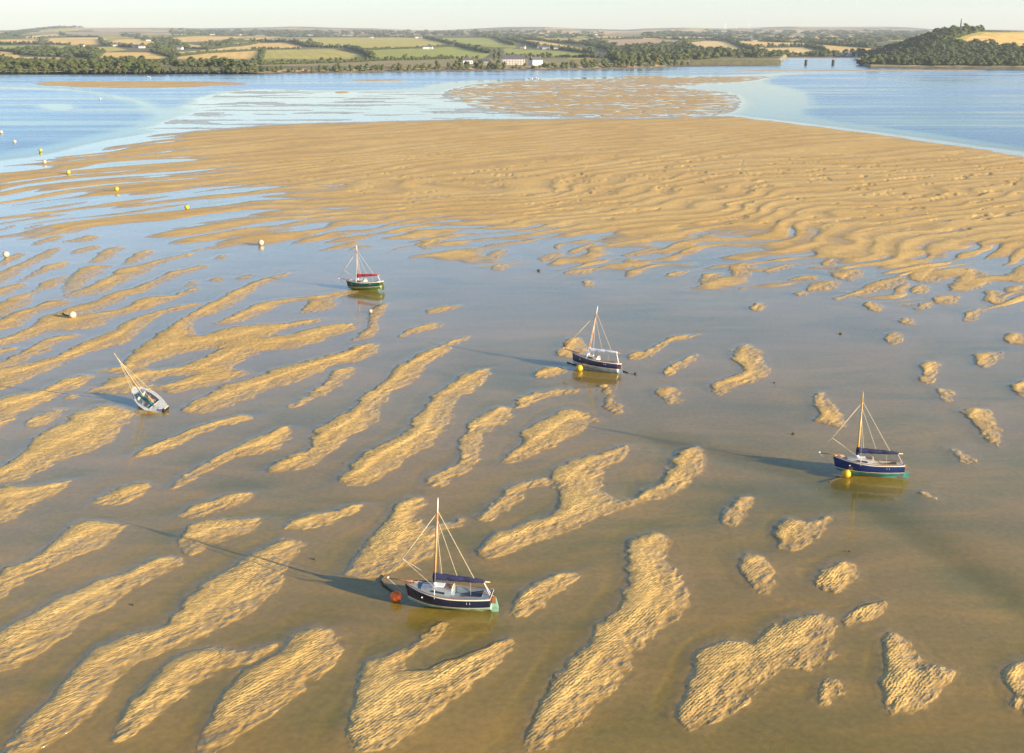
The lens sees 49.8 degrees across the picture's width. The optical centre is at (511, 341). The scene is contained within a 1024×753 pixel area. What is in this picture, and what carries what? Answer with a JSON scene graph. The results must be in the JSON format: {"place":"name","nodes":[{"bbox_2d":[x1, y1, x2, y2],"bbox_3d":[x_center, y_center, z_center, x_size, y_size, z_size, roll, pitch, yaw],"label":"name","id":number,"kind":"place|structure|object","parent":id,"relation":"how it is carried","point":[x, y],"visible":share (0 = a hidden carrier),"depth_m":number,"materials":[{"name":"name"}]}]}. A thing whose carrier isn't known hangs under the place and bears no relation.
{"place":"outdoors","nodes":[
{"label":"outdoors","id":0,"kind":"place"},
{"bbox_2d":[0,70,1023,752],"bbox_3d":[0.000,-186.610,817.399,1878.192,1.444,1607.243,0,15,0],"label":"sand","id":1,"kind":"structure","parent":0,"point":[656,554],"depth_m":105.34,"materials":[{"name":"beige sand"}]},
{"bbox_2d":[3,251,8,256],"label":"mooring buoy","id":2,"kind":"object","parent":1,"relation":"on","point":[5,253],"visible":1,"depth_m":189.91,"materials":[{"name":"white plastic"}]},
{"bbox_2d":[69,311,75,317],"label":"mooring buoy","id":3,"kind":"object","parent":1,"relation":"on","point":[72,314],"visible":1,"depth_m":148.13,"materials":[{"name":"white plastic"}]},
{"bbox_2d":[339,245,384,290],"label":"sailing boat","id":4,"kind":"object","parent":1,"relation":"on","point":[360,284],"visible":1,"depth_m":164.97,"materials":[{"name":"green"}]},
{"bbox_2d":[387,500,498,611],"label":"sailing boat","id":5,"kind":"object","parent":1,"relation":"on","point":[435,593],"visible":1,"depth_m":72.60,"materials":[{"name":"blue wood"}]},
{"bbox_2d":[563,307,621,373],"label":"sailing boat","id":6,"kind":"object","parent":1,"relation":"on","point":[588,361],"visible":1,"depth_m":125.21,"materials":[{"name":"blue wood"}]},
{"bbox_2d":[670,60,780,64],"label":"railway embankment","id":7,"kind":"structure","parent":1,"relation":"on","point":[734,62],"depth_m":1508.54,"materials":[{"name":"grey stone"}]},
{"bbox_2d":[0,58,1023,164],"bbox_3d":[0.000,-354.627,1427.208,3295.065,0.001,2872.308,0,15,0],"label":"water","id":8,"kind":"structure","parent":0,"point":[979,109],"depth_m":665.72,"materials":[{"name":"blue liquid"}]},
{"bbox_2d":[114,353,168,411],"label":"sailing boat","id":9,"kind":"object","parent":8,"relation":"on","point":[145,398],"visible":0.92,"depth_m":112.98,"materials":[{"name":"white plastic"}]},
{"bbox_2d":[380,575,392,591],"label":"mooring chain","id":10,"kind":"object","parent":8,"relation":"on","point":[381,581],"visible":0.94,"depth_m":76.23,"materials":[{"name":"metal"}]},
{"bbox_2d":[390,590,401,601],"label":"mooring buoy","id":11,"kind":"object","parent":8,"relation":"on","point":[395,595],"visible":1,"depth_m":73.80,"materials":[{"name":"orange plastic"}]},
{"bbox_2d":[779,58,860,64],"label":"railway bridge","id":12,"kind":"structure","parent":8,"relation":"in","point":[833,61],"depth_m":1509.95,"materials":[{"name":"grey metal"}]},
{"bbox_2d":[842,469,850,477],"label":"mooring buoy","id":13,"kind":"object","parent":8,"relation":"on","point":[846,473],"visible":1,"depth_m":94.66,"materials":[{"name":"yellow plastic"}]},
{"bbox_2d":[818,391,908,477],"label":"sailing boat","id":14,"kind":"object","parent":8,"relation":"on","point":[857,464],"visible":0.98,"depth_m":94.84,"materials":[{"name":"blue wood"}]},
{"bbox_2d":[0,26,1023,73],"bbox_3d":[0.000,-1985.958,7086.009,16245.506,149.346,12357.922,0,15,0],"label":"hills","id":15,"kind":"structure","parent":0,"point":[113,35],"depth_m":2555.33,"materials":[{"name":"green plant"}]},
{"bbox_2d":[0,47,12,51],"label":"hedgerow","id":16,"kind":"object","parent":15,"relation":"on","point":[7,49],"visible":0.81,"depth_m":2309.44,"materials":[{"name":"green plant"}]},
{"bbox_2d":[0,40,71,44],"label":"hedgerow","id":17,"kind":"object","parent":15,"relation":"on","point":[28,42],"visible":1,"depth_m":2989.38,"materials":[{"name":"green plant"}]},
{"bbox_2d":[0,25,83,36],"bbox_3d":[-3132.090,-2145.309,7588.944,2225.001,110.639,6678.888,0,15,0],"label":"woodland","id":18,"kind":"object","parent":15,"relation":"on","point":[15,32],"visible":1,"depth_m":7105.63,"materials":[{"name":"green plant"}]},
{"bbox_2d":[39,36,44,42],"bbox_3d":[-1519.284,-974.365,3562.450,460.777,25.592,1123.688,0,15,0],"label":"hedgerow","id":19,"kind":"object","parent":15,"relation":"on","point":[42,38],"visible":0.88,"depth_m":3430.08,"materials":[{"name":"green plant"}]},
{"bbox_2d":[0,34,98,38],"bbox_3d":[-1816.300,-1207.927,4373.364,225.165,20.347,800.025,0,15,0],"label":"hedgerow","id":20,"kind":"object","parent":15,"relation":"on","point":[49,36],"visible":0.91,"depth_m":4368.82,"materials":[{"name":"green plant"}]},
{"bbox_2d":[12,44,103,56],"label":"woodland","id":21,"kind":"object","parent":15,"relation":"on","point":[81,50],"visible":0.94,"depth_m":2000.94,"materials":[{"name":"green plant"}]},
{"bbox_2d":[67,53,75,58],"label":"hedgerow","id":22,"kind":"object","parent":15,"relation":"on","point":[69,55],"visible":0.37,"depth_m":1677.86,"materials":[{"name":"green plant"}]},
{"bbox_2d":[80,63,89,68],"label":"tree","id":23,"kind":"object","parent":15,"relation":"on","point":[84,66],"visible":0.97,"depth_m":1139.86,"materials":[{"name":"green plant"}]},
{"bbox_2d":[92,63,98,69],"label":"tree","id":24,"kind":"object","parent":15,"relation":"on","point":[96,66],"visible":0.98,"depth_m":1139.69,"materials":[{"name":"green plant"}]},
{"bbox_2d":[93,48,106,58],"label":"hedgerow","id":25,"kind":"object","parent":15,"relation":"on","point":[99,54],"visible":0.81,"depth_m":1907.91,"materials":[{"name":"green plant"}]},
{"bbox_2d":[98,36,112,46],"bbox_3d":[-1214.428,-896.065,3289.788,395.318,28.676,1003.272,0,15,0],"label":"hedgerow","id":26,"kind":"object","parent":15,"relation":"on","point":[102,41],"visible":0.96,"depth_m":2988.69,"materials":[{"name":"green plant"}]},
{"bbox_2d":[0,54,257,68],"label":"woodland","id":27,"kind":"object","parent":15,"relation":"on","point":[122,61],"visible":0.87,"depth_m":1204.97,"materials":[{"name":"green plant"}]},
{"bbox_2d":[110,41,153,47],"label":"hedgerow","id":28,"kind":"object","parent":15,"relation":"on","point":[148,45],"visible":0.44,"depth_m":2724.01,"materials":[{"name":"green plant"}]},
{"bbox_2d":[137,63,145,70],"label":"tree","id":29,"kind":"object","parent":15,"relation":"on","point":[141,66],"visible":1,"depth_m":1142.26,"materials":[{"name":"green plant"}]},
{"bbox_2d":[121,33,190,50],"bbox_3d":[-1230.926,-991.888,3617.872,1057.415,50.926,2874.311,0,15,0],"label":"woodland","id":30,"kind":"object","parent":15,"relation":"on","point":[169,43],"visible":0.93,"depth_m":2944.68,"materials":[{"name":"green plant"}]},
{"bbox_2d":[150,48,175,59],"bbox_3d":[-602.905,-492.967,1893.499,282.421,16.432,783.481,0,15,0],"label":"hedgerow","id":31,"kind":"object","parent":15,"relation":"on","point":[169,55],"visible":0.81,"depth_m":1961.64,"materials":[{"name":"green plant"}]},
{"bbox_2d":[172,33,245,36],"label":"hedgerow","id":32,"kind":"object","parent":15,"relation":"on","point":[179,35],"visible":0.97,"depth_m":4979.72,"materials":[{"name":"green plant"}]},
{"bbox_2d":[164,48,259,55],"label":"hedgerow","id":33,"kind":"object","parent":15,"relation":"on","point":[206,51],"visible":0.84,"depth_m":2127.14,"materials":[{"name":"green plant"}]},
{"bbox_2d":[168,28,260,34],"bbox_3d":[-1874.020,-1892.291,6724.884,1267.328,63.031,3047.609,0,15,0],"label":"woodland","id":34,"kind":"object","parent":15,"relation":"on","point":[212,31],"visible":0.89,"depth_m":6370.21,"materials":[{"name":"green plant"}]},
{"bbox_2d":[199,37,241,45],"bbox_3d":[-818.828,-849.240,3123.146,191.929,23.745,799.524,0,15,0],"label":"woodland","id":35,"kind":"object","parent":15,"relation":"on","point":[218,42],"visible":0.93,"depth_m":2943.31,"materials":[{"name":"green plant"}]},
{"bbox_2d":[183,40,260,48],"bbox_3d":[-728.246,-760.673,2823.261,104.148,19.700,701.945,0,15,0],"label":"hedgerow","id":36,"kind":"object","parent":15,"relation":"on","point":[234,45],"visible":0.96,"depth_m":2642.06,"materials":[{"name":"green plant"}]},
{"bbox_2d":[229,38,260,42],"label":"hedgerow","id":37,"kind":"object","parent":15,"relation":"on","point":[239,40],"visible":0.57,"depth_m":3288.90,"materials":[{"name":"green plant"}]},
{"bbox_2d":[257,46,265,60],"bbox_3d":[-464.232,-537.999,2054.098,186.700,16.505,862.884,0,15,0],"label":"hedgerow","id":38,"kind":"object","parent":15,"relation":"on","point":[261,54],"visible":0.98,"depth_m":1777.01,"materials":[{"name":"green plant"}]},
{"bbox_2d":[251,46,299,48],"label":"hedgerow","id":39,"kind":"object","parent":15,"relation":"on","point":[277,47],"visible":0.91,"depth_m":2494.97,"materials":[{"name":"green plant"}]},
{"bbox_2d":[252,37,375,58],"bbox_3d":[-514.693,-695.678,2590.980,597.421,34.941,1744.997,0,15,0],"label":"hedgerow","id":40,"kind":"object","parent":15,"relation":"on","point":[367,53],"visible":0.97,"depth_m":2604.66,"materials":[{"name":"green plant"}]},
{"bbox_2d":[306,38,323,45],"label":"woodland","id":41,"kind":"object","parent":15,"relation":"on","point":[309,41],"visible":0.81,"depth_m":2989.58,"materials":[{"name":"green plant"}]},
{"bbox_2d":[280,34,422,37],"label":"hedgerow","id":42,"kind":"object","parent":15,"relation":"on","point":[344,36],"visible":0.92,"depth_m":4709.46,"materials":[{"name":"green plant"}]},
{"bbox_2d":[257,54,478,64],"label":"hedgerow","id":43,"kind":"object","parent":15,"relation":"on","point":[330,60],"visible":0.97,"depth_m":1583.44,"materials":[{"name":"green plant"}]},
{"bbox_2d":[250,29,512,35],"bbox_3d":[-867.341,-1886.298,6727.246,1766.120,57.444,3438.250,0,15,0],"label":"woodland","id":44,"kind":"object","parent":15,"relation":"on","point":[284,32],"visible":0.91,"depth_m":5979.75,"materials":[{"name":"green plant"}]},
{"bbox_2d":[363,43,453,49],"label":"hedgerow","id":45,"kind":"object","parent":15,"relation":"on","point":[417,46],"visible":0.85,"depth_m":2533.12,"materials":[{"name":"green plant"}]},
{"bbox_2d":[422,35,491,52],"bbox_3d":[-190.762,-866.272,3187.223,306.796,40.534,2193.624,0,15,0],"label":"hedgerow","id":46,"kind":"object","parent":15,"relation":"on","point":[476,47],"visible":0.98,"depth_m":2666.27,"materials":[{"name":"green plant"}]},
{"bbox_2d":[463,57,472,63],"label":"waterside house","id":47,"kind":"structure","parent":15,"relation":"on","point":[468,59],"depth_m":1481.26,"materials":[{"name":"paint"}]},
{"bbox_2d":[477,59,489,64],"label":"waterside house","id":48,"kind":"structure","parent":15,"relation":"on","point":[486,61],"depth_m":1419.11,"materials":[{"name":"paint"}]},
{"bbox_2d":[474,31,502,37],"bbox_3d":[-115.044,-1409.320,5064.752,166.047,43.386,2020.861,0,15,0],"label":"woodland","id":49,"kind":"object","parent":15,"relation":"on","point":[485,34],"visible":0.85,"depth_m":4889.40,"materials":[{"name":"green plant"}]},
{"bbox_2d":[493,49,496,61],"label":"tree","id":50,"kind":"object","parent":15,"relation":"on","point":[494,53],"visible":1,"depth_m":1581.04,"materials":[{"name":"green plant"}]},
{"bbox_2d":[497,47,501,59],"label":"tree","id":51,"kind":"object","parent":15,"relation":"on","point":[499,53],"visible":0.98,"depth_m":1623.49,"materials":[{"name":"green plant"}]},
{"bbox_2d":[490,35,515,44],"bbox_3d":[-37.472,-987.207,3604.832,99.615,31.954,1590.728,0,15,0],"label":"hedgerow","id":52,"kind":"object","parent":15,"relation":"on","point":[503,39],"visible":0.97,"depth_m":3350.16,"materials":[{"name":"green plant"}]},
{"bbox_2d":[502,54,524,64],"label":"waterside building","id":53,"kind":"structure","parent":15,"relation":"on","point":[514,59],"depth_m":1384.81,"materials":[{"name":"paint"}]},
{"bbox_2d":[529,56,542,64],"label":"waterside house","id":54,"kind":"structure","parent":15,"relation":"on","point":[536,60],"depth_m":1354.81,"materials":[{"name":"paint"}]},
{"bbox_2d":[502,35,598,53],"bbox_3d":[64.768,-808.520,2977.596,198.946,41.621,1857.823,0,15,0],"label":"hedgerow","id":55,"kind":"object","parent":15,"relation":"on","point":[590,50],"visible":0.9,"depth_m":2462.29,"materials":[{"name":"green plant"}]},
{"bbox_2d":[503,29,604,38],"bbox_3d":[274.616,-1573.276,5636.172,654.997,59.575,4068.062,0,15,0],"label":"woodland","id":56,"kind":"object","parent":15,"relation":"on","point":[537,33],"visible":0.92,"depth_m":4961.19,"materials":[{"name":"green plant"}]},
{"bbox_2d":[504,52,608,57],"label":"hedgerow","id":57,"kind":"object","parent":15,"relation":"on","point":[530,54],"visible":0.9,"depth_m":1878.49,"materials":[{"name":"green plant"}]},
{"bbox_2d":[521,35,625,49],"bbox_3d":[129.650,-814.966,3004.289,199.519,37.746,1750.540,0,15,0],"label":"hedgerow","id":58,"kind":"object","parent":15,"relation":"on","point":[581,42],"visible":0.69,"depth_m":3169.93,"materials":[{"name":"green plant"}]},
{"bbox_2d":[582,38,625,50],"bbox_3d":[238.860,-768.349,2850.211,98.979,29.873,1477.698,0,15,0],"label":"woodland","id":59,"kind":"object","parent":15,"relation":"on","point":[601,42],"visible":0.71,"depth_m":2552.31,"materials":[{"name":"green plant"}]},
{"bbox_2d":[597,36,643,38],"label":"hedgerow","id":60,"kind":"object","parent":15,"relation":"on","point":[633,37],"visible":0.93,"depth_m":3941.21,"materials":[{"name":"green plant"}]},
{"bbox_2d":[617,61,624,66],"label":"tree","id":61,"kind":"object","parent":15,"relation":"on","point":[620,64],"visible":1,"depth_m":1364.35,"materials":[{"name":"green plant"}]},
{"bbox_2d":[638,55,643,61],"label":"tree","id":62,"kind":"object","parent":15,"relation":"on","point":[641,58],"visible":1,"depth_m":1391.07,"materials":[{"name":"green plant"}]},
{"bbox_2d":[644,53,650,63],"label":"tree","id":63,"kind":"object","parent":15,"relation":"on","point":[647,58],"visible":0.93,"depth_m":1404.58,"materials":[{"name":"green plant"}]},
{"bbox_2d":[654,57,659,64],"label":"tree","id":64,"kind":"object","parent":15,"relation":"on","point":[656,60],"visible":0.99,"depth_m":1410.64,"materials":[{"name":"green plant"}]},
{"bbox_2d":[641,30,704,36],"bbox_3d":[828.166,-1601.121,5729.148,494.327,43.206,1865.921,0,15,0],"label":"woodland","id":65,"kind":"object","parent":15,"relation":"on","point":[677,33],"visible":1,"depth_m":4976.96,"materials":[{"name":"green plant"}]},
{"bbox_2d":[643,37,704,45],"bbox_3d":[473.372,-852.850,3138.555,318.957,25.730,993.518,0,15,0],"label":"hedgerow","id":66,"kind":"object","parent":15,"relation":"on","point":[689,40],"visible":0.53,"depth_m":3171.14,"materials":[{"name":"green plant"}]},
{"bbox_2d":[606,40,764,62],"bbox_3d":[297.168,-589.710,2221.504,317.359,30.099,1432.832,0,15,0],"label":"woodland","id":67,"kind":"object","parent":15,"relation":"on","point":[683,51],"visible":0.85,"depth_m":1873.45,"materials":[{"name":"green plant"}]},
{"bbox_2d":[644,35,760,49],"bbox_3d":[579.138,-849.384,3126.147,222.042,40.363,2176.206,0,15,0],"label":"hedgerow","id":68,"kind":"object","parent":15,"relation":"on","point":[739,43],"visible":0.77,"depth_m":3531.57,"materials":[{"name":"green plant"}]},
{"bbox_2d":[701,29,765,38],"bbox_3d":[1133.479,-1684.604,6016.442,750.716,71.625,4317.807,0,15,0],"label":"woodland","id":69,"kind":"object","parent":15,"relation":"on","point":[731,34],"visible":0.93,"depth_m":5206.84,"materials":[{"name":"green plant"}]},
{"bbox_2d":[727,37,761,40],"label":"hedgerow","id":70,"kind":"object","parent":15,"relation":"on","point":[747,39],"visible":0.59,"depth_m":3542.19,"materials":[{"name":"green plant"}]},
{"bbox_2d":[755,42,828,50],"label":"hedgerow","id":71,"kind":"object","parent":15,"relation":"on","point":[816,46],"visible":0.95,"depth_m":2655.83,"materials":[{"name":"green plant"}]},
{"bbox_2d":[758,38,872,47],"bbox_3d":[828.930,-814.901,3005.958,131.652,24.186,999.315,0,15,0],"label":"hedgerow","id":72,"kind":"object","parent":15,"relation":"on","point":[857,44],"visible":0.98,"depth_m":2844.74,"materials":[{"name":"green plant"}]},
{"bbox_2d":[760,47,877,56],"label":"woodland","id":73,"kind":"object","parent":15,"relation":"on","point":[818,52],"visible":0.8,"depth_m":2147.34,"materials":[{"name":"green plant"}]},
{"bbox_2d":[755,35,882,46],"bbox_3d":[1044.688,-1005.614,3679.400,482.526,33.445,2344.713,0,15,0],"label":"woodland","id":74,"kind":"object","parent":15,"relation":"on","point":[821,38],"visible":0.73,"depth_m":3472.97,"materials":[{"name":"green plant"}]},
{"bbox_2d":[754,29,928,41],"bbox_3d":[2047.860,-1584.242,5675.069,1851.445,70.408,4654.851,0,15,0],"label":"woodland","id":75,"kind":"object","parent":15,"relation":"on","point":[879,36],"visible":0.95,"depth_m":5358.99,"materials":[{"name":"green plant"}]},
{"bbox_2d":[856,23,1023,65],"bbox_3d":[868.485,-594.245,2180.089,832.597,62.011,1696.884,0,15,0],"label":"woodland","id":76,"kind":"object","parent":15,"relation":"on","point":[941,46],"visible":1,"depth_m":1626.61,"materials":[{"name":"green plant"}]},
{"bbox_2d":[576,364,582,370],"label":"mooring buoy","id":77,"kind":"object","parent":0,"point":[579,367],"visible":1,"depth_m":125.11,"materials":[{"name":"yellow plastic"}]}
]}

